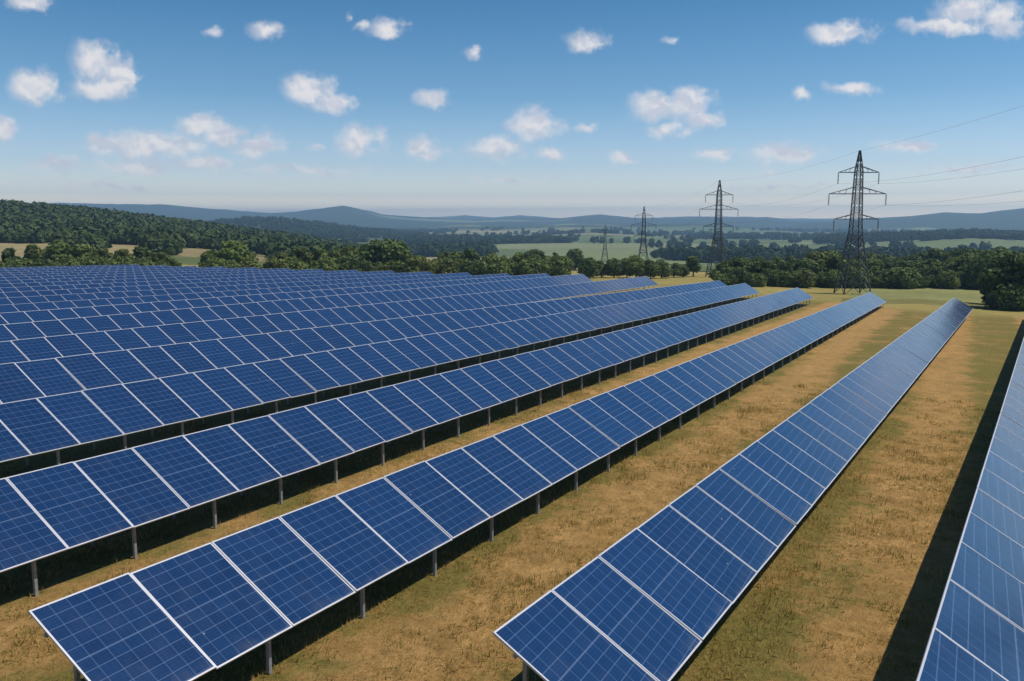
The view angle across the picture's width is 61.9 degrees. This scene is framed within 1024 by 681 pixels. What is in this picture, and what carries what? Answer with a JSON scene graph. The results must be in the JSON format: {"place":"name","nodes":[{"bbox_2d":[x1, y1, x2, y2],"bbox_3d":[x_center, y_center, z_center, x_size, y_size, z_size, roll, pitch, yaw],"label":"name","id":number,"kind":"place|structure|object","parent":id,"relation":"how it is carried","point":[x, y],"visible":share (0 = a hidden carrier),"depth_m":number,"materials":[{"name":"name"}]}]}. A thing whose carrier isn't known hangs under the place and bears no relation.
{"place":"outdoors","nodes":[
{"label":"outdoors","id":0,"kind":"place"},
{"bbox_2d":[0,203,1023,680],"bbox_3d":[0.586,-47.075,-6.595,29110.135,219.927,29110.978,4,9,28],"label":"ground","id":1,"kind":"structure","parent":0,"point":[974,359],"depth_m":40.31,"materials":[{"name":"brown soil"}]},
{"bbox_2d":[1,247,20,262],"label":"broadleaf tree","id":2,"kind":"object","parent":1,"relation":"on","point":[8,254],"visible":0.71,"depth_m":284.72,"materials":[{"name":"green plant"}]},
{"bbox_2d":[11,258,34,266],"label":"shrub","id":3,"kind":"object","parent":1,"relation":"on","point":[24,262],"visible":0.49,"depth_m":277.16,"materials":[{"name":"green plant"}]},
{"bbox_2d":[21,244,47,260],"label":"broadleaf tree","id":4,"kind":"object","parent":1,"relation":"on","point":[32,251],"visible":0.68,"depth_m":286.19,"materials":[{"name":"green plant"}]},
{"bbox_2d":[29,257,51,266],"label":"shrub","id":5,"kind":"object","parent":1,"relation":"on","point":[41,262],"visible":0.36,"depth_m":278.33,"materials":[{"name":"green plant"}]},
{"bbox_2d":[42,240,76,263],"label":"broadleaf tree","id":6,"kind":"object","parent":1,"relation":"on","point":[57,250],"visible":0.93,"depth_m":289.19,"materials":[{"name":"green plant"}]},
{"bbox_2d":[0,264,138,268],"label":"solar panel row","id":7,"kind":"object","parent":1,"relation":"on","point":[64,266],"visible":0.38,"depth_m":245.65,"materials":[{"name":"glass"}]},
{"bbox_2d":[69,243,94,257],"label":"broadleaf tree","id":8,"kind":"object","parent":1,"relation":"on","point":[82,249],"visible":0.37,"depth_m":294.49,"materials":[{"name":"green plant"}]},
{"bbox_2d":[0,265,167,270],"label":"solar panel row","id":9,"kind":"object","parent":1,"relation":"on","point":[82,267],"visible":0.27,"depth_m":238.47,"materials":[{"name":"glass"}]},
{"bbox_2d":[78,256,105,265],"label":"shrub","id":10,"kind":"object","parent":1,"relation":"on","point":[92,260],"visible":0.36,"depth_m":275.18,"materials":[{"name":"green plant"}]},
{"bbox_2d":[0,266,195,272],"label":"solar panel row","id":11,"kind":"object","parent":1,"relation":"on","point":[94,269],"visible":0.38,"depth_m":229.20,"materials":[{"name":"glass"}]},
{"bbox_2d":[91,248,113,259],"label":"broadleaf tree","id":12,"kind":"object","parent":1,"relation":"on","point":[102,252],"visible":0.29,"depth_m":290.07,"materials":[{"name":"green plant"}]},
{"bbox_2d":[0,267,226,274],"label":"solar panel row","id":13,"kind":"object","parent":1,"relation":"on","point":[48,272],"visible":0.34,"depth_m":218.89,"materials":[{"name":"glass"}]},
{"bbox_2d":[112,248,133,258],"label":"broadleaf tree","id":14,"kind":"object","parent":1,"relation":"on","point":[122,252],"visible":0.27,"depth_m":289.87,"materials":[{"name":"green plant"}]},
{"bbox_2d":[107,256,140,265],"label":"shrub","id":15,"kind":"object","parent":1,"relation":"on","point":[120,260],"visible":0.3,"depth_m":270.25,"materials":[{"name":"green plant"}]},
{"bbox_2d":[0,267,257,277],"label":"solar panel row","id":16,"kind":"object","parent":1,"relation":"on","point":[60,274],"visible":0.3,"depth_m":209.13,"materials":[{"name":"glass"}]},
{"bbox_2d":[131,247,153,261],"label":"broadleaf tree","id":17,"kind":"object","parent":1,"relation":"on","point":[142,253],"visible":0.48,"depth_m":286.73,"materials":[{"name":"green plant"}]},
{"bbox_2d":[0,268,290,279],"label":"solar panel row","id":18,"kind":"object","parent":1,"relation":"on","point":[99,275],"visible":0.27,"depth_m":199.07,"materials":[{"name":"glass"}]},
{"bbox_2d":[0,269,323,283],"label":"solar panel row","id":19,"kind":"object","parent":1,"relation":"on","point":[121,277],"visible":0.34,"depth_m":188.51,"materials":[{"name":"glass"}]},
{"bbox_2d":[152,251,171,263],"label":"broadleaf tree","id":20,"kind":"object","parent":1,"relation":"on","point":[160,256],"visible":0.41,"depth_m":291.71,"materials":[{"name":"green plant"}]},
{"bbox_2d":[0,270,358,287],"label":"solar panel row","id":21,"kind":"object","parent":1,"relation":"on","point":[139,279],"visible":0.3,"depth_m":177.37,"materials":[{"name":"glass"}]},
{"bbox_2d":[0,199,366,258],"bbox_3d":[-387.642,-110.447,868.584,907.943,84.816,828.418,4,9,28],"label":"hillside wood","id":22,"kind":"object","parent":1,"relation":"on","point":[21,221],"visible":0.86,"depth_m":604.52,"materials":[{"name":"green plant"}]},
{"bbox_2d":[0,271,394,291],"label":"solar panel row","id":23,"kind":"object","parent":1,"relation":"on","point":[40,288],"visible":0.23,"depth_m":166.35,"materials":[{"name":"glass"}]},
{"bbox_2d":[198,249,218,266],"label":"broadleaf tree","id":24,"kind":"object","parent":1,"relation":"on","point":[206,255],"visible":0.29,"depth_m":283.19,"materials":[{"name":"green plant"}]},
{"bbox_2d":[199,257,225,266],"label":"shrub","id":25,"kind":"object","parent":1,"relation":"on","point":[214,262],"visible":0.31,"depth_m":275.44,"materials":[{"name":"green plant"}]},
{"bbox_2d":[0,272,431,297],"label":"solar panel row","id":26,"kind":"object","parent":1,"relation":"on","point":[92,290],"visible":0.34,"depth_m":154.37,"materials":[{"name":"glass"}]},
{"bbox_2d":[217,240,252,263],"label":"broadleaf tree","id":27,"kind":"object","parent":1,"relation":"on","point":[237,251],"visible":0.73,"depth_m":283.88,"materials":[{"name":"green plant"}]},
{"bbox_2d":[0,272,471,304],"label":"solar panel row","id":28,"kind":"object","parent":1,"relation":"on","point":[47,298],"visible":0.26,"depth_m":141.79,"materials":[{"name":"glass"}]},
{"bbox_2d":[237,259,261,268],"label":"shrub","id":29,"kind":"object","parent":1,"relation":"on","point":[247,263],"visible":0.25,"depth_m":278.75,"materials":[{"name":"green plant"}]},
{"bbox_2d":[0,273,509,312],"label":"solar panel row","id":30,"kind":"object","parent":1,"relation":"on","point":[68,304],"visible":0.37,"depth_m":127.11,"materials":[{"name":"glass"}]},
{"bbox_2d":[0,273,550,324],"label":"solar panel row","id":31,"kind":"object","parent":1,"relation":"on","point":[34,316],"visible":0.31,"depth_m":114.06,"materials":[{"name":"glass"}]},
{"bbox_2d":[259,257,292,269],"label":"shrub","id":32,"kind":"object","parent":1,"relation":"on","point":[270,263],"visible":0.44,"depth_m":271.88,"materials":[{"name":"green plant"}]},
{"bbox_2d":[276,257,302,269],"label":"shrub","id":33,"kind":"object","parent":1,"relation":"on","point":[294,263],"visible":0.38,"depth_m":273.30,"materials":[{"name":"green plant"}]},
{"bbox_2d":[0,274,592,341],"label":"solar panel row","id":34,"kind":"object","parent":1,"relation":"on","point":[25,330],"visible":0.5,"depth_m":105.64,"materials":[{"name":"glass"}]},
{"bbox_2d":[290,246,314,262],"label":"broadleaf tree","id":35,"kind":"object","parent":1,"relation":"on","point":[302,253],"visible":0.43,"depth_m":292.79,"materials":[{"name":"green plant"}]},
{"bbox_2d":[308,247,328,264],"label":"broadleaf tree","id":36,"kind":"object","parent":1,"relation":"on","point":[318,252],"visible":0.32,"depth_m":296.59,"materials":[{"name":"green plant"}]},
{"bbox_2d":[0,276,657,363],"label":"solar panel row","id":37,"kind":"object","parent":1,"relation":"on","point":[40,348],"visible":0.69,"depth_m":91.87,"materials":[{"name":"glass"}]},
{"bbox_2d":[315,256,343,270],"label":"shrub","id":38,"kind":"object","parent":1,"relation":"on","point":[329,263],"visible":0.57,"depth_m":272.10,"materials":[{"name":"green plant"}]},
{"bbox_2d":[339,246,358,258],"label":"broadleaf tree","id":39,"kind":"object","parent":1,"relation":"on","point":[347,251],"visible":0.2,"depth_m":283.61,"materials":[{"name":"green plant"}]},
{"bbox_2d":[335,254,368,269],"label":"shrub","id":40,"kind":"object","parent":1,"relation":"on","point":[349,262],"visible":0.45,"depth_m":275.07,"materials":[{"name":"green plant"}]},
{"bbox_2d":[0,280,726,403],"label":"solar panel row","id":41,"kind":"object","parent":1,"relation":"on","point":[25,380],"visible":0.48,"depth_m":71.41,"materials":[{"name":"glass"}]},
{"bbox_2d":[352,260,376,271],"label":"shrub","id":42,"kind":"object","parent":1,"relation":"on","point":[364,266],"visible":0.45,"depth_m":271.30,"materials":[{"name":"green plant"}]},
{"bbox_2d":[358,239,398,270],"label":"broadleaf tree","id":43,"kind":"object","parent":1,"relation":"on","point":[368,251],"visible":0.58,"depth_m":279.48,"materials":[{"name":"green plant"}]},
{"bbox_2d":[0,283,759,465],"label":"solar panel row","id":44,"kind":"object","parent":1,"relation":"on","point":[39,425],"visible":0.89,"depth_m":57.03,"materials":[{"name":"glass"}]},
{"bbox_2d":[374,238,411,261],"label":"broadleaf tree","id":45,"kind":"object","parent":1,"relation":"on","point":[402,249],"visible":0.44,"depth_m":280.71,"materials":[{"name":"green plant"}]},
{"bbox_2d":[383,259,404,272],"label":"shrub","id":46,"kind":"object","parent":1,"relation":"on","point":[396,266],"visible":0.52,"depth_m":276.84,"materials":[{"name":"green plant"}]},
{"bbox_2d":[0,287,812,596],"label":"solar panel row","id":47,"kind":"object","parent":1,"relation":"on","point":[50,511],"visible":0.88,"depth_m":39.45,"materials":[{"name":"glass"}]},
{"bbox_2d":[401,255,438,273],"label":"shrub","id":48,"kind":"object","parent":1,"relation":"on","point":[416,263],"visible":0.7,"depth_m":272.38,"materials":[{"name":"green plant"}]},
{"bbox_2d":[436,258,462,273],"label":"shrub","id":49,"kind":"object","parent":1,"relation":"on","point":[446,266],"visible":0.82,"depth_m":298.14,"materials":[{"name":"green plant"}]},
{"bbox_2d":[28,292,885,680],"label":"solar panel row","id":50,"kind":"object","parent":1,"relation":"on","point":[198,612],"visible":0.93,"depth_m":27.70,"materials":[{"name":"glass"}]},
{"bbox_2d":[454,258,474,272],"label":"shrub","id":51,"kind":"object","parent":1,"relation":"on","point":[463,261],"visible":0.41,"depth_m":301.39,"materials":[{"name":"green plant"}]},
{"bbox_2d":[462,248,480,261],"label":"broadleaf tree","id":52,"kind":"object","parent":1,"relation":"on","point":[471,254],"visible":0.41,"depth_m":318.45,"materials":[{"name":"green plant"}]},
{"bbox_2d":[463,260,484,275],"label":"shrub","id":53,"kind":"object","parent":1,"relation":"on","point":[473,270],"visible":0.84,"depth_m":299.63,"materials":[{"name":"green plant"}]},
{"bbox_2d":[478,257,510,274],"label":"shrub","id":54,"kind":"object","parent":1,"relation":"on","point":[494,265],"visible":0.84,"depth_m":297.77,"materials":[{"name":"green plant"}]},
{"bbox_2d":[500,256,517,275],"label":"shrub","id":55,"kind":"object","parent":1,"relation":"on","point":[510,264],"visible":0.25,"depth_m":304.38,"materials":[{"name":"green plant"}]},
{"bbox_2d":[516,258,541,274],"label":"shrub","id":56,"kind":"object","parent":1,"relation":"on","point":[530,266],"visible":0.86,"depth_m":300.69,"materials":[{"name":"green plant"}]},
{"bbox_2d":[523,249,545,259],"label":"broadleaf tree","id":57,"kind":"object","parent":1,"relation":"on","point":[541,253],"visible":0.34,"depth_m":414.09,"materials":[{"name":"green plant"}]},
{"bbox_2d":[534,259,554,275],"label":"shrub","id":58,"kind":"object","parent":1,"relation":"on","point":[544,264],"visible":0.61,"depth_m":301.35,"materials":[{"name":"green plant"}]},
{"bbox_2d":[545,255,573,275],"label":"shrub","id":59,"kind":"object","parent":1,"relation":"on","point":[561,265],"visible":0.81,"depth_m":302.66,"materials":[{"name":"green plant"}]},
{"bbox_2d":[566,248,583,269],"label":"broadleaf tree","id":60,"kind":"object","parent":1,"relation":"on","point":[576,255],"visible":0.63,"depth_m":443.52,"materials":[{"name":"green plant"}]},
{"bbox_2d":[577,257,601,277],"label":"broadleaf tree","id":61,"kind":"object","parent":1,"relation":"on","point":[588,267],"visible":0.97,"depth_m":296.73,"materials":[{"name":"green plant"}]},
{"bbox_2d":[604,258,622,277],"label":"broadleaf tree","id":62,"kind":"object","parent":1,"relation":"on","point":[614,268],"visible":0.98,"depth_m":303.00,"materials":[{"name":"green plant"}]},
{"bbox_2d":[208,215,1023,262],"bbox_3d":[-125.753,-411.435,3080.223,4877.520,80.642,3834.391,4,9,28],"label":"valley woods","id":63,"kind":"object","parent":1,"relation":"on","point":[424,242],"visible":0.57,"depth_m":1998.84,"materials":[{"name":"green plant"}]},
{"bbox_2d":[625,255,646,276],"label":"broadleaf tree","id":64,"kind":"object","parent":1,"relation":"on","point":[635,264],"visible":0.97,"depth_m":296.43,"materials":[{"name":"green plant"}]},
{"bbox_2d":[631,206,654,259],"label":"pylon","id":65,"kind":"object","parent":1,"relation":"on","point":[642,243],"visible":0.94,"depth_m":500.53,"materials":[{"name":"metal"}]},
{"bbox_2d":[640,259,661,278],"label":"broadleaf tree","id":66,"kind":"object","parent":1,"relation":"on","point":[651,267],"visible":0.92,"depth_m":296.21,"materials":[{"name":"green plant"}]},
{"bbox_2d":[656,259,674,277],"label":"broadleaf tree","id":67,"kind":"object","parent":1,"relation":"on","point":[667,270],"visible":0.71,"depth_m":299.53,"materials":[{"name":"green plant"}]},
{"bbox_2d":[685,256,701,275],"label":"broadleaf tree","id":68,"kind":"object","parent":1,"relation":"on","point":[692,264],"visible":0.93,"depth_m":327.25,"materials":[{"name":"green plant"}]},
{"bbox_2d":[699,180,737,276],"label":"pylon","id":69,"kind":"object","parent":1,"relation":"on","point":[720,224],"visible":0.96,"depth_m":318.39,"materials":[{"name":"metal"}]},
{"bbox_2d":[707,260,733,279],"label":"broadleaf tree","id":70,"kind":"object","parent":1,"relation":"on","point":[721,265],"visible":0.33,"depth_m":260.48,"materials":[{"name":"green plant"}]},
{"bbox_2d":[492,297,972,680],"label":"solar panel row","id":71,"kind":"object","parent":1,"relation":"on","point":[655,596],"visible":1,"depth_m":26.96,"materials":[{"name":"glass"}]},
{"bbox_2d":[725,267,749,285],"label":"shrub","id":72,"kind":"object","parent":1,"relation":"on","point":[737,276],"visible":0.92,"depth_m":244.67,"materials":[{"name":"green plant"}]},
{"bbox_2d":[723,256,754,271],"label":"broadleaf tree","id":73,"kind":"object","parent":1,"relation":"on","point":[743,262],"visible":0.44,"depth_m":258.91,"materials":[{"name":"green plant"}]},
{"bbox_2d":[747,256,767,276],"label":"broadleaf tree","id":74,"kind":"object","parent":1,"relation":"on","point":[758,265],"visible":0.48,"depth_m":259.31,"materials":[{"name":"green plant"}]},
{"bbox_2d":[750,273,767,286],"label":"shrub","id":75,"kind":"object","parent":1,"relation":"on","point":[761,281],"visible":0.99,"depth_m":243.26,"materials":[{"name":"green plant"}]},
{"bbox_2d":[762,268,774,286],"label":"shrub","id":76,"kind":"object","parent":1,"relation":"on","point":[768,273],"visible":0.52,"depth_m":248.77,"materials":[{"name":"green plant"}]},
{"bbox_2d":[773,270,798,287],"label":"shrub","id":77,"kind":"object","parent":1,"relation":"on","point":[786,277],"visible":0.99,"depth_m":245.93,"materials":[{"name":"green plant"}]},
{"bbox_2d":[779,261,797,272],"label":"broadleaf tree","id":78,"kind":"object","parent":1,"relation":"on","point":[787,266],"visible":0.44,"depth_m":256.03,"materials":[{"name":"green plant"}]},
{"bbox_2d":[792,268,817,287],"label":"shrub","id":79,"kind":"object","parent":1,"relation":"on","point":[807,278],"visible":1,"depth_m":242.77,"materials":[{"name":"green plant"}]},
{"bbox_2d":[793,258,822,273],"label":"broadleaf tree","id":80,"kind":"object","parent":1,"relation":"on","point":[801,263],"visible":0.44,"depth_m":254.37,"materials":[{"name":"green plant"}]},
{"bbox_2d":[804,250,834,270],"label":"broadleaf tree","id":81,"kind":"object","parent":1,"relation":"on","point":[819,257],"visible":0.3,"depth_m":259.09,"materials":[{"name":"green plant"}]},
{"bbox_2d":[814,271,827,287],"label":"shrub","id":82,"kind":"object","parent":1,"relation":"on","point":[821,275],"visible":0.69,"depth_m":247.96,"materials":[{"name":"green plant"}]},
{"bbox_2d":[819,271,843,287],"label":"shrub","id":83,"kind":"object","parent":1,"relation":"on","point":[830,278],"visible":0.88,"depth_m":245.21,"materials":[{"name":"green plant"}]},
{"bbox_2d":[822,253,852,271],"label":"broadleaf tree","id":84,"kind":"object","parent":1,"relation":"on","point":[834,259],"visible":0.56,"depth_m":255.80,"materials":[{"name":"green plant"}]},
{"bbox_2d":[840,265,862,288],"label":"shrub","id":85,"kind":"object","parent":1,"relation":"on","point":[849,278],"visible":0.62,"depth_m":245.43,"materials":[{"name":"green plant"}]},
{"bbox_2d":[828,150,886,294],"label":"pylon","id":86,"kind":"object","parent":1,"relation":"on","point":[856,181],"visible":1,"depth_m":215.06,"materials":[{"name":"metal"}]},
{"bbox_2d":[843,268,873,287],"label":"shrub","id":87,"kind":"object","parent":1,"relation":"on","point":[866,277],"visible":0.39,"depth_m":246.03,"materials":[{"name":"green plant"}]},
{"bbox_2d":[862,257,883,272],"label":"broadleaf tree","id":88,"kind":"object","parent":1,"relation":"on","point":[873,264],"visible":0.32,"depth_m":262.79,"materials":[{"name":"green plant"}]},
{"bbox_2d":[872,269,891,287],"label":"shrub","id":89,"kind":"object","parent":1,"relation":"on","point":[880,275],"visible":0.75,"depth_m":247.23,"materials":[{"name":"green plant"}]},
{"bbox_2d":[881,267,902,287],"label":"shrub","id":90,"kind":"object","parent":1,"relation":"on","point":[893,270],"visible":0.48,"depth_m":247.44,"materials":[{"name":"green plant"}]},
{"bbox_2d":[890,267,919,288],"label":"shrub","id":91,"kind":"object","parent":1,"relation":"on","point":[906,272],"visible":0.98,"depth_m":243.57,"materials":[{"name":"green plant"}]},
{"bbox_2d":[902,260,924,269],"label":"broadleaf tree","id":92,"kind":"object","parent":1,"relation":"on","point":[917,264],"visible":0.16,"depth_m":261.39,"materials":[{"name":"green plant"}]},
{"bbox_2d":[910,267,929,288],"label":"shrub","id":93,"kind":"object","parent":1,"relation":"on","point":[922,280],"visible":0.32,"depth_m":245.39,"materials":[{"name":"green plant"}]},
{"bbox_2d":[919,258,943,270],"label":"broadleaf tree","id":94,"kind":"object","parent":1,"relation":"on","point":[929,263],"visible":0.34,"depth_m":259.47,"materials":[{"name":"green plant"}]},
{"bbox_2d":[920,266,943,287],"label":"shrub","id":95,"kind":"object","parent":1,"relation":"on","point":[936,271],"visible":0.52,"depth_m":249.33,"materials":[{"name":"green plant"}]},
{"bbox_2d":[922,248,943,261],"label":"broadleaf tree","id":96,"kind":"object","parent":1,"relation":"on","point":[935,254],"visible":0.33,"depth_m":351.21,"materials":[{"name":"green plant"}]},
{"bbox_2d":[933,270,962,288],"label":"shrub","id":97,"kind":"object","parent":1,"relation":"on","point":[948,278],"visible":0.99,"depth_m":243.54,"materials":[{"name":"green plant"}]},
{"bbox_2d":[947,251,978,271],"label":"broadleaf tree","id":98,"kind":"object","parent":1,"relation":"on","point":[963,259],"visible":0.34,"depth_m":255.91,"materials":[{"name":"green plant"}]},
{"bbox_2d":[916,338,1023,680],"bbox_3d":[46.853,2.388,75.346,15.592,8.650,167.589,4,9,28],"label":"solar panel row","id":99,"kind":"object","parent":1,"relation":"on","point":[977,632],"visible":1,"depth_m":23.25,"materials":[{"name":"glass"}]},
{"bbox_2d":[962,269,981,289],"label":"shrub","id":100,"kind":"object","parent":1,"relation":"on","point":[970,282],"visible":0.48,"depth_m":244.62,"materials":[{"name":"green plant"}]},
{"bbox_2d":[964,248,1010,283],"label":"broadleaf tree","id":101,"kind":"object","parent":1,"relation":"on","point":[988,254],"visible":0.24,"depth_m":243.73,"materials":[{"name":"green plant"}]},
{"bbox_2d":[975,252,1023,306],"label":"broadleaf tree","id":102,"kind":"object","parent":1,"relation":"on","point":[994,274],"visible":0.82,"depth_m":170.64,"materials":[{"name":"green plant"}]},
{"bbox_2d":[992,283,1023,311],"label":"shrub","id":103,"kind":"object","parent":1,"relation":"on","point":[1010,301],"visible":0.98,"depth_m":167.06,"materials":[{"name":"green plant"}]},
{"bbox_2d":[0,0,1023,218],"label":"sky","id":104,"kind":"structure","parent":0,"point":[416,108],"materials":[{"name":"blue"}]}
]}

